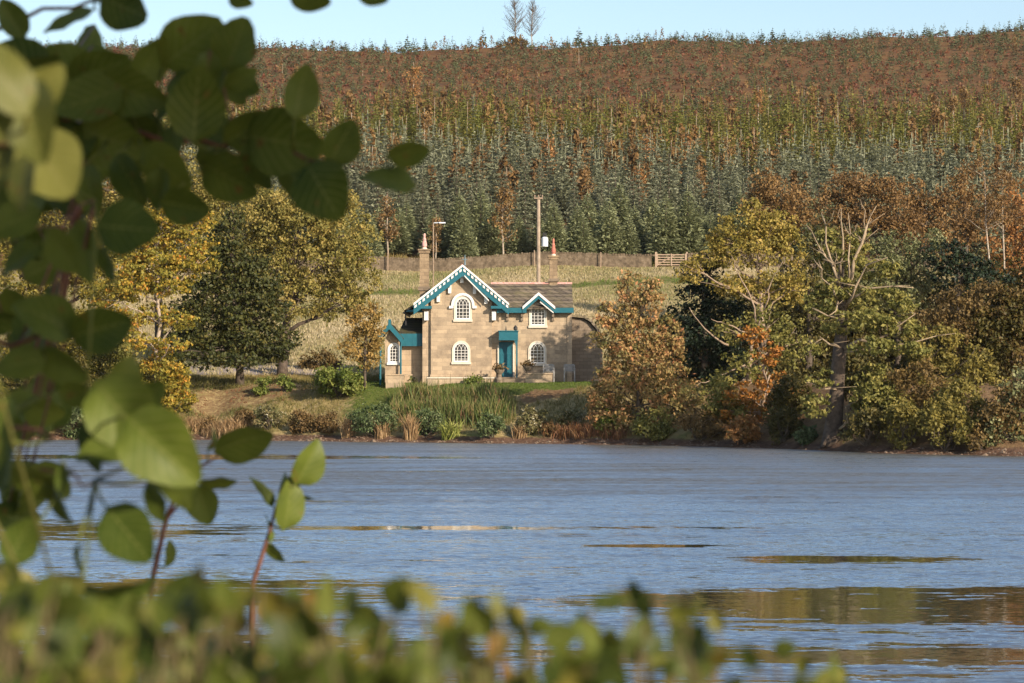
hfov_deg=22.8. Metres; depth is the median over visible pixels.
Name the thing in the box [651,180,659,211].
conifer tree
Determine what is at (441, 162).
spruce plantation
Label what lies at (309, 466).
alder sapling
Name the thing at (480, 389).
reed clump
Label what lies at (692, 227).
conifer tree
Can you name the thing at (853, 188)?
birch tree
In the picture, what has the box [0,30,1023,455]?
ground
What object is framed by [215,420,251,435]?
grass tussock
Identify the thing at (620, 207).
conifer tree
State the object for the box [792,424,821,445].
shore shrub
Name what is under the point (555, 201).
conifer tree
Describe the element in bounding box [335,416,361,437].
grass tussock
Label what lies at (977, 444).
shore shrub
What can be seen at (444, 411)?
reed clump
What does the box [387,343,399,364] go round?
window
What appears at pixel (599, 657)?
hedge bush
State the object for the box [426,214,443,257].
birch tree
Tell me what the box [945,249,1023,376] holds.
understory tree
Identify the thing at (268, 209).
broadleaf tree
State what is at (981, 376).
willow tree
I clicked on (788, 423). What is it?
shore shrub
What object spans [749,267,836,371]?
understory tree
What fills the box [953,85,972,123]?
birch tree
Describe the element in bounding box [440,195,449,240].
conifer tree
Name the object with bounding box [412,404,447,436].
shrub
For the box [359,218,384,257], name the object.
conifer tree
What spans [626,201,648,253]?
conifer tree
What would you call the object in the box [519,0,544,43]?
bare birch
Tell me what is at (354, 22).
sky
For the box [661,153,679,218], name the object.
conifer tree
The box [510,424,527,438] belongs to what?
grass tussock
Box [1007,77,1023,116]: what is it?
birch tree
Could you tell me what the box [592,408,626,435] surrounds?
shore shrub
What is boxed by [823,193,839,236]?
conifer tree
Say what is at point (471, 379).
shrub
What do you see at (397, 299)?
field grass
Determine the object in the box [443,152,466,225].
conifer tree
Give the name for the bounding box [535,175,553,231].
conifer tree
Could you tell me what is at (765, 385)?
beech tree
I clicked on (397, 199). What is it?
conifer tree
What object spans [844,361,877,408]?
shore shrub
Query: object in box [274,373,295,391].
shrub
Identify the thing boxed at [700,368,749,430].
shore shrub
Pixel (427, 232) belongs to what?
conifer tree
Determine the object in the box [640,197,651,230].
conifer tree
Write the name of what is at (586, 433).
grass tussock
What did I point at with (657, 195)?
conifer tree
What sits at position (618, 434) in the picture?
grass tussock
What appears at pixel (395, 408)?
reed clump
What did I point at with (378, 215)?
conifer tree
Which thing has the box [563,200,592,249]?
conifer tree
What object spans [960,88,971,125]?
birch tree
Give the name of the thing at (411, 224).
conifer tree
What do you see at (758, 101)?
birch tree
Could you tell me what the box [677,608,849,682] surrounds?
hedge bush
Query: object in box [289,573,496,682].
hedge bush
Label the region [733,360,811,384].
understory shrub
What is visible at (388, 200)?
conifer tree
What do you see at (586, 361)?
garden wall
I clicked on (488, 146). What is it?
birch tree
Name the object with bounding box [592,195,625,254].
conifer tree
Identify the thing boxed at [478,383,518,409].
reed clump
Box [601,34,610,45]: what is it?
conifer tree
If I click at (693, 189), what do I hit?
conifer tree
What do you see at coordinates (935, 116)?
birch wood
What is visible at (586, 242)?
conifer tree
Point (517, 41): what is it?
skyline shrub
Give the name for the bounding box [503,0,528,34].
bare birch
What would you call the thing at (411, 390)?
reed clump
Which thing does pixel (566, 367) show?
garden chair
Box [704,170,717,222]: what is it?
conifer tree
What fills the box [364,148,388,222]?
conifer tree
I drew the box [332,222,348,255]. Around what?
conifer tree
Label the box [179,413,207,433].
grass tussock
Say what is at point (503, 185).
conifer tree
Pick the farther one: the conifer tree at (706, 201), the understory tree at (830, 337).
the conifer tree at (706, 201)
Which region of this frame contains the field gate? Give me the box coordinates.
[655,252,687,266]
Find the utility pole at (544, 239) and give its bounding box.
[534,195,547,281]
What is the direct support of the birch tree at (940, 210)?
on the ground at (214, 404)
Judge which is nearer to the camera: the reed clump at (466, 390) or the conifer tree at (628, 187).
the reed clump at (466, 390)
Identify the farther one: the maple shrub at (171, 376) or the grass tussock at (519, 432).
the maple shrub at (171, 376)
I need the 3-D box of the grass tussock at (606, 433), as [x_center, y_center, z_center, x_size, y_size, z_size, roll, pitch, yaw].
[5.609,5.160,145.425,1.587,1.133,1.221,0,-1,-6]
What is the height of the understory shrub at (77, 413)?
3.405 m
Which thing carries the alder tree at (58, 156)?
on the ground at (214, 404)
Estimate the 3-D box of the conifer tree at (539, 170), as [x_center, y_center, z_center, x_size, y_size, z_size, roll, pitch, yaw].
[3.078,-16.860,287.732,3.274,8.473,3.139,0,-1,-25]
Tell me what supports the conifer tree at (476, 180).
on the ground at (214, 404)
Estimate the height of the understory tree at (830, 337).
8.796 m
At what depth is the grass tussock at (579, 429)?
146.05 m
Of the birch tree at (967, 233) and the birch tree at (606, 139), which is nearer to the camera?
the birch tree at (967, 233)
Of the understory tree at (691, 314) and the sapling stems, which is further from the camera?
the sapling stems
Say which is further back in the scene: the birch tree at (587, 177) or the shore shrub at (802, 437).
the birch tree at (587, 177)
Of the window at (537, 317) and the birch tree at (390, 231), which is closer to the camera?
the window at (537, 317)
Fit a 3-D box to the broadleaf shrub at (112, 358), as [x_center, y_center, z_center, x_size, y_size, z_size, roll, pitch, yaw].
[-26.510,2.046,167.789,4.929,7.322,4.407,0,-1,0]
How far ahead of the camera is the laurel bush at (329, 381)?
159.25 m
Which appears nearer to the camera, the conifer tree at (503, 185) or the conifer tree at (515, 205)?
the conifer tree at (515, 205)
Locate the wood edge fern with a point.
(437, 257)
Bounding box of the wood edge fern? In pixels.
[110,249,962,265]
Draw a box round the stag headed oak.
[800,199,955,447]
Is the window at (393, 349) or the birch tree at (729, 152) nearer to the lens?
the window at (393, 349)
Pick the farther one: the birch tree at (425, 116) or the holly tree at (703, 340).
the birch tree at (425, 116)
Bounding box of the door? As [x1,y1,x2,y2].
[499,342,512,376]
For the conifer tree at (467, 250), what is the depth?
258.37 m
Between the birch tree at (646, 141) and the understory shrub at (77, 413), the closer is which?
the understory shrub at (77, 413)
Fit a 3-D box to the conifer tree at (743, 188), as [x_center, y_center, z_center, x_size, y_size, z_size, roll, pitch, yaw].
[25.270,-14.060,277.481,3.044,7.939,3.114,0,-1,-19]
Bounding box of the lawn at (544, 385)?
[330,381,620,418]
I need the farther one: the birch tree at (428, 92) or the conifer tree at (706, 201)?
the birch tree at (428, 92)
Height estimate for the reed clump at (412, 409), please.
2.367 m
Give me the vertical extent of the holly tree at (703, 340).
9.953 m
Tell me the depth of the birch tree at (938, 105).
422.00 m
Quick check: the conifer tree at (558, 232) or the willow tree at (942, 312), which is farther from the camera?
the conifer tree at (558, 232)
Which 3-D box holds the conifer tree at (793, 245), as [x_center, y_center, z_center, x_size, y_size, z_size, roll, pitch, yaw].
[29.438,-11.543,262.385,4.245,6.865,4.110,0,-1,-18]
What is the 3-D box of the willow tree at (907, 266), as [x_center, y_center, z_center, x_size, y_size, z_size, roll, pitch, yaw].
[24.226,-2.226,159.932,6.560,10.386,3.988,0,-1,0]
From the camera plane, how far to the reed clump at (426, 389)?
156.44 m
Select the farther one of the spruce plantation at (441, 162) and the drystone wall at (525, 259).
the spruce plantation at (441, 162)
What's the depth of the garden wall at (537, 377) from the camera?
160.23 m
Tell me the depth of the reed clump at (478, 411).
150.90 m
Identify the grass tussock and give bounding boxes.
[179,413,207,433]
[185,414,218,429]
[185,415,210,433]
[193,418,227,438]
[204,414,235,436]
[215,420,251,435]
[222,415,253,427]
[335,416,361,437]
[372,420,394,438]
[399,412,423,440]
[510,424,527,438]
[538,421,559,436]
[551,423,567,439]
[559,421,576,439]
[566,420,584,439]
[572,423,588,439]
[577,421,595,438]
[587,420,603,437]
[598,424,620,439]
[611,422,627,440]
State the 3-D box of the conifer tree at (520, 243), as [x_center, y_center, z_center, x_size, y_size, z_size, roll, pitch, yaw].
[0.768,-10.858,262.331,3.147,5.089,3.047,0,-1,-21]
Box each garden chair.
[543,364,554,381]
[563,364,574,381]
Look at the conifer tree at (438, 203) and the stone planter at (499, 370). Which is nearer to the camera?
the stone planter at (499, 370)
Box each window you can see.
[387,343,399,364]
[449,293,476,321]
[451,341,470,363]
[528,303,547,327]
[528,341,546,365]
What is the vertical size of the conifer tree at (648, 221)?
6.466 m
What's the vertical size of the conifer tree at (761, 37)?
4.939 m
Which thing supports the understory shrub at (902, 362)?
on the ground at (214, 404)
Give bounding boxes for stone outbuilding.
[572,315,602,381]
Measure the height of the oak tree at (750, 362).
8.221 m
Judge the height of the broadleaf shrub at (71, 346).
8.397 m
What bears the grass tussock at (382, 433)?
on the ground at (214, 404)
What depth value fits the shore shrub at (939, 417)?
124.32 m
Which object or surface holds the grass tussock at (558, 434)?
on the ground at (214, 404)
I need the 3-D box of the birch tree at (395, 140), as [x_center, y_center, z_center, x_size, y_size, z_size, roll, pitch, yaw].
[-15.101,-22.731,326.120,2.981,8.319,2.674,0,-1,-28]
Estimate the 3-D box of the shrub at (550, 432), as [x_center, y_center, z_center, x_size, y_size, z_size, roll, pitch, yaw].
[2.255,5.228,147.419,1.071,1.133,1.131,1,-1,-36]
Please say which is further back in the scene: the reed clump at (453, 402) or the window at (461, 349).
the window at (461, 349)
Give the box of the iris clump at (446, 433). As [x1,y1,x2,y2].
[426,418,469,440]
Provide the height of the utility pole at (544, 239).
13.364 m
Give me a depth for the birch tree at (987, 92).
440.69 m
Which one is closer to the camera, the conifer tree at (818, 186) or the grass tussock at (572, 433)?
the grass tussock at (572, 433)
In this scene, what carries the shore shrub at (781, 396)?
on the ground at (214, 404)
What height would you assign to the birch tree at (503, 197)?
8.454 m
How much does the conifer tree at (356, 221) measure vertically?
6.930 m
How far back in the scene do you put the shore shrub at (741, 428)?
137.83 m
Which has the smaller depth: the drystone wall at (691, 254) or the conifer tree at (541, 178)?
the drystone wall at (691, 254)
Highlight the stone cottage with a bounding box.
[379,234,573,384]
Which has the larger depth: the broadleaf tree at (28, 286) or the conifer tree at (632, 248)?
the conifer tree at (632, 248)
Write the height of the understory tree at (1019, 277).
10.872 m
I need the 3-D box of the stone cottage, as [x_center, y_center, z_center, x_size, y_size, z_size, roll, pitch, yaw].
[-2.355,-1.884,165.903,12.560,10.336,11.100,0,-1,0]
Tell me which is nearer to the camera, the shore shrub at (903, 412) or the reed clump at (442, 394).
the shore shrub at (903, 412)
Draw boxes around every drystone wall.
[182,251,654,270]
[688,252,954,270]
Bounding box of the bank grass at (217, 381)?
[2,371,703,435]
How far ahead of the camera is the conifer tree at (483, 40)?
696.75 m
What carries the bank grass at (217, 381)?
on the ground at (214, 404)
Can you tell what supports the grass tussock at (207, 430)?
on the ground at (214, 404)
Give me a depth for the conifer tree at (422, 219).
276.79 m
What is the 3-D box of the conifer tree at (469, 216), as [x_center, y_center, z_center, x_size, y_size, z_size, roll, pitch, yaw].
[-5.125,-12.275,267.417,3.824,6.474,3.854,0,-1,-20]
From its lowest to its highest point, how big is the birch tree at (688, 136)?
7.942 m
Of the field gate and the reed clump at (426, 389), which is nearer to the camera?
the reed clump at (426, 389)
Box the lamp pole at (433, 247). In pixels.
[433,222,445,286]
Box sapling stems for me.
[233,67,1012,195]
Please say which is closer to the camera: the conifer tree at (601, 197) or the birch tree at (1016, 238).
the birch tree at (1016, 238)
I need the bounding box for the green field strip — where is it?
[196,275,822,295]
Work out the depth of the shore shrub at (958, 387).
126.41 m
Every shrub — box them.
[0,331,97,395]
[0,354,106,397]
[62,408,82,439]
[81,337,143,377]
[136,348,198,414]
[194,415,217,431]
[230,406,255,427]
[251,374,273,396]
[253,403,288,429]
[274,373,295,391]
[287,408,315,435]
[310,410,339,434]
[345,399,400,436]
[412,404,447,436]
[461,373,484,384]
[473,409,505,437]
[502,34,528,48]
[513,403,549,434]
[541,423,556,436]
[554,407,586,426]
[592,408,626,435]
[629,405,681,441]
[672,406,728,440]
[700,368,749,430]
[721,413,762,443]
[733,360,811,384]
[762,406,805,444]
[763,371,818,421]
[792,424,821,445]
[816,337,902,382]
[837,404,890,446]
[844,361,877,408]
[847,381,919,416]
[879,394,928,449]
[882,306,965,382]
[884,356,956,408]
[917,393,982,449]
[923,375,992,430]
[956,280,1023,385]
[963,420,999,450]
[976,374,1023,440]
[977,366,1023,447]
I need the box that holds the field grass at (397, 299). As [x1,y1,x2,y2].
[0,264,945,375]
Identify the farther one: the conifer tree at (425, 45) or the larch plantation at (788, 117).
the conifer tree at (425, 45)
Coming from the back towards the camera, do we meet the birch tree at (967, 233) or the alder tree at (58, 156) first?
the birch tree at (967, 233)
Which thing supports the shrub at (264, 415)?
on the ground at (214, 404)
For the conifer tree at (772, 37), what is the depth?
689.76 m
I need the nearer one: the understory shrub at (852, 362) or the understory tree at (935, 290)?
the understory shrub at (852, 362)
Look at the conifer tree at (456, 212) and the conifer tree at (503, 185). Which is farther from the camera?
the conifer tree at (503, 185)
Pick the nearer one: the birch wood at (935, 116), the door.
the door
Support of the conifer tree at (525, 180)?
on the ground at (214, 404)
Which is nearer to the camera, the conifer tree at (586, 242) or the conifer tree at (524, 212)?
the conifer tree at (586, 242)
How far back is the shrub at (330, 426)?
153.86 m
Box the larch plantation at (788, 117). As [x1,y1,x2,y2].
[82,80,1023,182]
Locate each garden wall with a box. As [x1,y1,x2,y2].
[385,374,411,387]
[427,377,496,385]
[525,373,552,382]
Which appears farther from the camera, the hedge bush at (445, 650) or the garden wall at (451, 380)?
the garden wall at (451, 380)
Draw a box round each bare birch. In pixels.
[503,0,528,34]
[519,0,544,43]
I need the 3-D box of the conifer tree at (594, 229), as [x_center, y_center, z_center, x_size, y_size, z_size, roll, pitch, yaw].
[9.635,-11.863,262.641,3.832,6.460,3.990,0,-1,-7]
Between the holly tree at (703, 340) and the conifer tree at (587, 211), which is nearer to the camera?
the holly tree at (703, 340)
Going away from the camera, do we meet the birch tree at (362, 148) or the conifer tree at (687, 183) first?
the conifer tree at (687, 183)
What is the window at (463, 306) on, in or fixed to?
in the stone cottage
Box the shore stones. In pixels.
[34,434,1021,455]
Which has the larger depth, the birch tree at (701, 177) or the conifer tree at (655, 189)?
the birch tree at (701, 177)
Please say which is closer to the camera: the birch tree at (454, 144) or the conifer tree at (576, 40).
the birch tree at (454, 144)
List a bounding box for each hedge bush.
[0,560,319,682]
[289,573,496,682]
[296,347,341,369]
[471,579,705,682]
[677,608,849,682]
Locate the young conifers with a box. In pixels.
[34,14,1023,136]
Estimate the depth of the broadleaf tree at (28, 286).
181.56 m
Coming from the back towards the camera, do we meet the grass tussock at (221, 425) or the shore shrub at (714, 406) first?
the grass tussock at (221, 425)
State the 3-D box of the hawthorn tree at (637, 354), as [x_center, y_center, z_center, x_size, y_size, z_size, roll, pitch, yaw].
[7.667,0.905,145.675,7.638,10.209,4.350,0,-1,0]
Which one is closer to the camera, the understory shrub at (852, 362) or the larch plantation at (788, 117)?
the understory shrub at (852, 362)
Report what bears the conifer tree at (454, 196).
on the ground at (214, 404)
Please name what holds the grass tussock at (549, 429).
on the ground at (214, 404)
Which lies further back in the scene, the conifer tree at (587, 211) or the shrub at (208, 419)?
the conifer tree at (587, 211)
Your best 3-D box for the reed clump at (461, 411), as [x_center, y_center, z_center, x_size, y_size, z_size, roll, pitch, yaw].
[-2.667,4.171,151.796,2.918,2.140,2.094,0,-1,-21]
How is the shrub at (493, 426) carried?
on the ground at (214, 404)
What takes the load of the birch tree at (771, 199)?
on the ground at (214, 404)
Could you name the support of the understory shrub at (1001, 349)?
on the ground at (214, 404)
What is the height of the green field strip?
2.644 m
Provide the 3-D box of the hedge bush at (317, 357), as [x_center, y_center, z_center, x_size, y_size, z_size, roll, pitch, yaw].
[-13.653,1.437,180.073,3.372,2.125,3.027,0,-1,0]
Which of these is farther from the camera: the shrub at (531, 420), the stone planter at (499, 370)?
the stone planter at (499, 370)
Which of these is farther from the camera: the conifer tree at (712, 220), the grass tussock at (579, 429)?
the conifer tree at (712, 220)
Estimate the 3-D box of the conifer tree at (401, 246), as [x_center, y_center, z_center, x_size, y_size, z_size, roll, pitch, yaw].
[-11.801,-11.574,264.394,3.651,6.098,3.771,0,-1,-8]
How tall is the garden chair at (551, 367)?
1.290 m
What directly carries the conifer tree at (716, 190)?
on the ground at (214, 404)
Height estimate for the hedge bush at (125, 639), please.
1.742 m
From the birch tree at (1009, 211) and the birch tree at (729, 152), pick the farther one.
the birch tree at (729, 152)
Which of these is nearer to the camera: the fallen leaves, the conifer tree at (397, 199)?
the fallen leaves
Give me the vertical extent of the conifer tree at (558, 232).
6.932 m
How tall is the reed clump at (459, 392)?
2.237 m
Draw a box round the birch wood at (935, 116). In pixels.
[42,27,1023,227]
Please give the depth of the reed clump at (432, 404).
153.79 m
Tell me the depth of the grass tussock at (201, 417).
158.92 m
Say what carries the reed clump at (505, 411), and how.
on the ground at (214, 404)
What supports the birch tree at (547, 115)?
on the ground at (214, 404)
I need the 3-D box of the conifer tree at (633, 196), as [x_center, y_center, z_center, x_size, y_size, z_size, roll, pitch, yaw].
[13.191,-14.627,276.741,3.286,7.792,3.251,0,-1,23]
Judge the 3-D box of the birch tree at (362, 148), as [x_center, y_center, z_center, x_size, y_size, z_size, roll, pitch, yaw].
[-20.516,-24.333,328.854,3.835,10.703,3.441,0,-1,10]
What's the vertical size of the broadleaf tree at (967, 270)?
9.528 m
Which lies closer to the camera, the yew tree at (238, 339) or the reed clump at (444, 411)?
the reed clump at (444, 411)
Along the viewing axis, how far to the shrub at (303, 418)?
154.72 m
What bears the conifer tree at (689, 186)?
on the ground at (214, 404)
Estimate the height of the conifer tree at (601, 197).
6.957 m
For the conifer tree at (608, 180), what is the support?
on the ground at (214, 404)
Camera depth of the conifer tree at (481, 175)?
289.08 m
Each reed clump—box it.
[383,379,429,406]
[389,396,426,422]
[397,395,437,422]
[403,378,434,405]
[406,378,445,401]
[411,390,450,416]
[422,382,464,403]
[427,396,463,423]
[434,384,470,405]
[436,391,478,420]
[439,394,493,424]
[445,374,496,406]
[461,376,511,406]
[462,392,505,426]
[474,393,518,422]
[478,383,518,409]
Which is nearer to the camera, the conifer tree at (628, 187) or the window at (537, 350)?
the window at (537, 350)
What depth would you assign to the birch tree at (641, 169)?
296.27 m
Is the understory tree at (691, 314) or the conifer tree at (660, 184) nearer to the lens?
the understory tree at (691, 314)
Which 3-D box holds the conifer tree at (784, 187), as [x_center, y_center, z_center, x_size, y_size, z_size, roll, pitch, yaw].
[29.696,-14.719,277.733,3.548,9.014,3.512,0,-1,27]
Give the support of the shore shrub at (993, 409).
on the ground at (214, 404)
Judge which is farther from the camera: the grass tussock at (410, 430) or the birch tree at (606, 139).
the birch tree at (606, 139)
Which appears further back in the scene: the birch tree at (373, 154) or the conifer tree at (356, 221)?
the birch tree at (373, 154)
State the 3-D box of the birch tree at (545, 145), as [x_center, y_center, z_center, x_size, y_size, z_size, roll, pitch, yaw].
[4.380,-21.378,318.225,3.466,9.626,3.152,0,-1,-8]
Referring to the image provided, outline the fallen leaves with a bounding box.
[185,383,311,416]
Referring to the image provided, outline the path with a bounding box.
[147,366,349,374]
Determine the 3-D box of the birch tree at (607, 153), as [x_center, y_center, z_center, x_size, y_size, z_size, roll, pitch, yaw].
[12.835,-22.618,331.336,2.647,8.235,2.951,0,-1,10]
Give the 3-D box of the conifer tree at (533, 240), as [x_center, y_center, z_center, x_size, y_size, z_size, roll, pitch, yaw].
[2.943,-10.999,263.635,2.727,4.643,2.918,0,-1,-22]
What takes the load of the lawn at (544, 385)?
on the ground at (214, 404)
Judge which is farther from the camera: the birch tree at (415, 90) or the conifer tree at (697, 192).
the birch tree at (415, 90)
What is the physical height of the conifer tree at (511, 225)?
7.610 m
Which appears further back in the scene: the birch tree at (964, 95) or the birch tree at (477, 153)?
the birch tree at (964, 95)
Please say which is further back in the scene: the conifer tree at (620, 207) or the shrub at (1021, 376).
the conifer tree at (620, 207)
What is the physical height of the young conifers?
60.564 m
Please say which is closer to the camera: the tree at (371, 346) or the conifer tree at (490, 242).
the tree at (371, 346)
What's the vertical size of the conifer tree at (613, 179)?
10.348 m
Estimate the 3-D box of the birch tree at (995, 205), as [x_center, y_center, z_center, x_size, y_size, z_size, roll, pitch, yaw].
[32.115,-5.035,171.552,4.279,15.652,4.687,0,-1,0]
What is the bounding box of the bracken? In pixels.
[44,27,1023,155]
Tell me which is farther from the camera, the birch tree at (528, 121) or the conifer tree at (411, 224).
the birch tree at (528, 121)
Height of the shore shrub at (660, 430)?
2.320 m
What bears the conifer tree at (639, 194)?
on the ground at (214, 404)
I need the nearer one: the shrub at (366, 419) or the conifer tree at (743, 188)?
the shrub at (366, 419)
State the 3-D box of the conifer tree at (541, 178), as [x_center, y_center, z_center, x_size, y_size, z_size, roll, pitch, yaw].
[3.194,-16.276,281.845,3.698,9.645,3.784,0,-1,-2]
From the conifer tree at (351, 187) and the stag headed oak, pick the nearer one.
the stag headed oak
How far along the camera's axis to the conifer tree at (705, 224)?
263.90 m
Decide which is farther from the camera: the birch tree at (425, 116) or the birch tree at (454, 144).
the birch tree at (425, 116)
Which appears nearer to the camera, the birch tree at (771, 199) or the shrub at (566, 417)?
the shrub at (566, 417)
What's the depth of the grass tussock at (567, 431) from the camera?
146.68 m
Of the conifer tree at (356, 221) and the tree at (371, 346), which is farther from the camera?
the conifer tree at (356, 221)
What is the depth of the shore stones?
144.71 m
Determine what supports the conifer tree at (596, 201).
on the ground at (214, 404)
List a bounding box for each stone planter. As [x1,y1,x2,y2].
[492,361,508,382]
[520,358,535,372]
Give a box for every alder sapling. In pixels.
[147,423,273,596]
[249,439,325,645]
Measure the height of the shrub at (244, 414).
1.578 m
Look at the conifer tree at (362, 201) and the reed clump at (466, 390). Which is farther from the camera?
the conifer tree at (362, 201)
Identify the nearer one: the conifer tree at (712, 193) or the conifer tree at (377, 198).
the conifer tree at (377, 198)
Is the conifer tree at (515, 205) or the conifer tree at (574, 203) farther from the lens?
the conifer tree at (515, 205)
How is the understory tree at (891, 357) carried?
on the ground at (214, 404)
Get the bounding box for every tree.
[0,0,429,628]
[0,210,132,335]
[81,203,221,379]
[85,148,271,349]
[155,202,305,385]
[203,184,385,375]
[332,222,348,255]
[334,299,387,388]
[345,112,367,178]
[345,172,356,218]
[346,203,364,247]
[355,145,384,198]
[358,181,370,219]
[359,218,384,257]
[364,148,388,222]
[366,157,390,230]
[369,203,386,250]
[373,193,401,256]
[382,204,414,254]
[383,189,392,220]
[384,133,401,163]
[386,192,408,229]
[399,199,421,250]
[401,36,410,52]
[402,62,422,103]
[402,193,415,234]
[411,162,432,227]
[413,108,432,143]
[414,170,429,239]
[417,205,446,256]
[421,39,429,50]
[423,84,437,110]
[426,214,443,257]
[432,188,443,225]
[437,192,481,257]
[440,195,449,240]
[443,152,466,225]
[445,176,460,225]
[446,206,479,259]
[448,201,477,243]
[451,137,464,158]
[466,186,479,227]
[467,155,482,211]
[469,187,499,244]
[471,145,489,177]
[475,142,493,174]
[475,169,486,200]
[475,197,508,256]
[477,28,488,48]
[479,178,492,221]
[487,185,517,253]
[497,170,511,221]
[501,186,516,245]
[506,184,523,235]
[506,213,531,254]
[513,148,536,223]
[517,183,533,247]
[520,113,536,143]
[527,158,546,224]
[529,154,549,229]
[529,215,544,252]
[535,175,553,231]
[535,200,572,253]
[537,134,557,182]
[539,110,554,141]
[550,196,560,238]
[563,168,581,231]
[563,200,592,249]
[565,191,576,231]
[570,212,597,253]
[572,31,585,46]
[572,189,598,236]
[575,164,596,207]
[580,269,705,435]
[589,200,617,252]
[590,190,599,223]
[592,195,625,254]
[597,129,613,158]
[598,178,604,214]
[600,158,613,207]
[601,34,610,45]
[602,137,618,185]
[603,153,622,225]
[606,180,636,231]
[617,215,643,255]
[623,167,640,220]
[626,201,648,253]
[628,174,642,222]
[629,164,649,204]
[631,168,647,220]
[639,197,659,249]
[640,135,655,161]
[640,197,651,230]
[644,193,686,260]
[650,168,667,217]
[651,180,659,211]
[652,305,729,381]
[653,183,663,216]
[658,253,760,382]
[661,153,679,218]
[667,185,708,258]
[670,195,810,386]
[677,170,697,218]
[678,129,694,158]
[678,174,695,218]
[690,163,703,217]
[690,204,711,251]
[691,180,698,213]
[693,302,812,394]
[694,165,707,197]
[702,162,717,218]
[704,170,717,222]
[705,209,718,240]
[708,155,727,227]
[710,283,780,374]
[711,325,804,425]
[712,180,726,231]
[716,134,745,173]
[720,189,761,251]
[736,165,827,275]
[741,179,745,202]
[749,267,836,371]
[751,87,765,121]
[758,28,765,43]
[770,27,778,42]
[771,214,881,380]
[778,169,787,218]
[786,201,805,254]
[794,191,833,257]
[800,262,887,379]
[802,161,817,207]
[807,167,928,287]
[812,165,828,210]
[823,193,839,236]
[845,224,948,371]
[847,256,934,369]
[884,322,1011,386]
[897,174,963,278]
[901,277,1023,384]
[902,258,963,371]
[917,237,1016,355]
[935,101,943,111]
[937,165,992,264]
[945,95,960,137]
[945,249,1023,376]
[952,152,1016,258]
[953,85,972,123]
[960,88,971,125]
[972,179,1023,288]
[973,152,1023,276]
[977,83,993,117]
[994,244,1023,380]
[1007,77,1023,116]
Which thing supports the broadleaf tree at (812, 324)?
on the ground at (214, 404)
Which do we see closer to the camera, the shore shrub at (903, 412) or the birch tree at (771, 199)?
the shore shrub at (903, 412)
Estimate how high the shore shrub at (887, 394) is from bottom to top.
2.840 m
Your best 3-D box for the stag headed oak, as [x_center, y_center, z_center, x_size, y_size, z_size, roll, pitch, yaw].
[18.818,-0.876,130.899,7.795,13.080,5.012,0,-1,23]
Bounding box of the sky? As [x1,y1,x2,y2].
[0,0,1023,52]
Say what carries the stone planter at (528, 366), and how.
on the garden wall at (537, 377)
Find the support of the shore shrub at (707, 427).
on the ground at (214, 404)
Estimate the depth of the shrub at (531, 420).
148.16 m
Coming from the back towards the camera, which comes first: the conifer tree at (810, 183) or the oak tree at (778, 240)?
the conifer tree at (810, 183)
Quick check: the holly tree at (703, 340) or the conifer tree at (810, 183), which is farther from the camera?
the conifer tree at (810, 183)
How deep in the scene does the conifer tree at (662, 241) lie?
257.98 m
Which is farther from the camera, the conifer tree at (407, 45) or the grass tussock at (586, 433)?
the conifer tree at (407, 45)
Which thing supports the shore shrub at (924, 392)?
on the ground at (214, 404)
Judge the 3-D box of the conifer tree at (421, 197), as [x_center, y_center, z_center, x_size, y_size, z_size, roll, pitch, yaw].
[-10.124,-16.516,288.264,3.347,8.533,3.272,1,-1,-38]
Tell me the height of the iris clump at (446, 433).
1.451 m
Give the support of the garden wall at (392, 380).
on the ground at (214, 404)
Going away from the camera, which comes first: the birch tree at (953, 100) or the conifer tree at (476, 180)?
the conifer tree at (476, 180)
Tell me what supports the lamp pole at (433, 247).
on the ground at (214, 404)
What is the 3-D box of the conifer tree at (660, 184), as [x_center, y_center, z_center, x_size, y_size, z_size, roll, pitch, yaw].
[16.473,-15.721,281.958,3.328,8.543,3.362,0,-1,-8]
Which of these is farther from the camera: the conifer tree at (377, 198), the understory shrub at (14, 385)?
the conifer tree at (377, 198)
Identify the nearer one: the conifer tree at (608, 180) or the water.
the water
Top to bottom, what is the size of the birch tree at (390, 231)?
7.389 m
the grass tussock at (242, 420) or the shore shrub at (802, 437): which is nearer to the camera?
the shore shrub at (802, 437)
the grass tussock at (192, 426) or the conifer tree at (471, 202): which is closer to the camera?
the grass tussock at (192, 426)
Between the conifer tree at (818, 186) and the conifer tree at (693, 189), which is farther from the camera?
the conifer tree at (818, 186)
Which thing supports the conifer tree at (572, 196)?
on the ground at (214, 404)
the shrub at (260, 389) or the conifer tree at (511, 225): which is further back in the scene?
the conifer tree at (511, 225)
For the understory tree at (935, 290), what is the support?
on the ground at (214, 404)
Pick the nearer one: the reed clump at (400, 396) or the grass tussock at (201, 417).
the reed clump at (400, 396)
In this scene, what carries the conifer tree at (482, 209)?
on the ground at (214, 404)
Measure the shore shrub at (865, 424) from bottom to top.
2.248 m
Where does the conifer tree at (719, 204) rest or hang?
on the ground at (214, 404)
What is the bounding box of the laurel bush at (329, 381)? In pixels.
[310,362,367,399]
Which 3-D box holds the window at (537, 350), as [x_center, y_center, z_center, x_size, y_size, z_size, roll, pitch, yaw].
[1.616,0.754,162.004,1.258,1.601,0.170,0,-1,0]
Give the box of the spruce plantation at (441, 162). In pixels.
[41,86,1023,257]
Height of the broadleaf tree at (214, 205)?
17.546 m
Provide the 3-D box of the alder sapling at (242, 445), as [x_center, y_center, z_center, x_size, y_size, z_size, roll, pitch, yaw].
[-0.322,1.019,2.683,0.109,1.864,0.090,-1,-1,40]
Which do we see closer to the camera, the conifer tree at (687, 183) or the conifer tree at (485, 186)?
the conifer tree at (687, 183)
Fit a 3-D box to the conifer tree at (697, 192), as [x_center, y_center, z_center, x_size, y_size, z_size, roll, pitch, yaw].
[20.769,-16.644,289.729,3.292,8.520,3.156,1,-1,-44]
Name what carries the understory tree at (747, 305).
on the ground at (214, 404)
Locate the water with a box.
[0,440,1023,682]

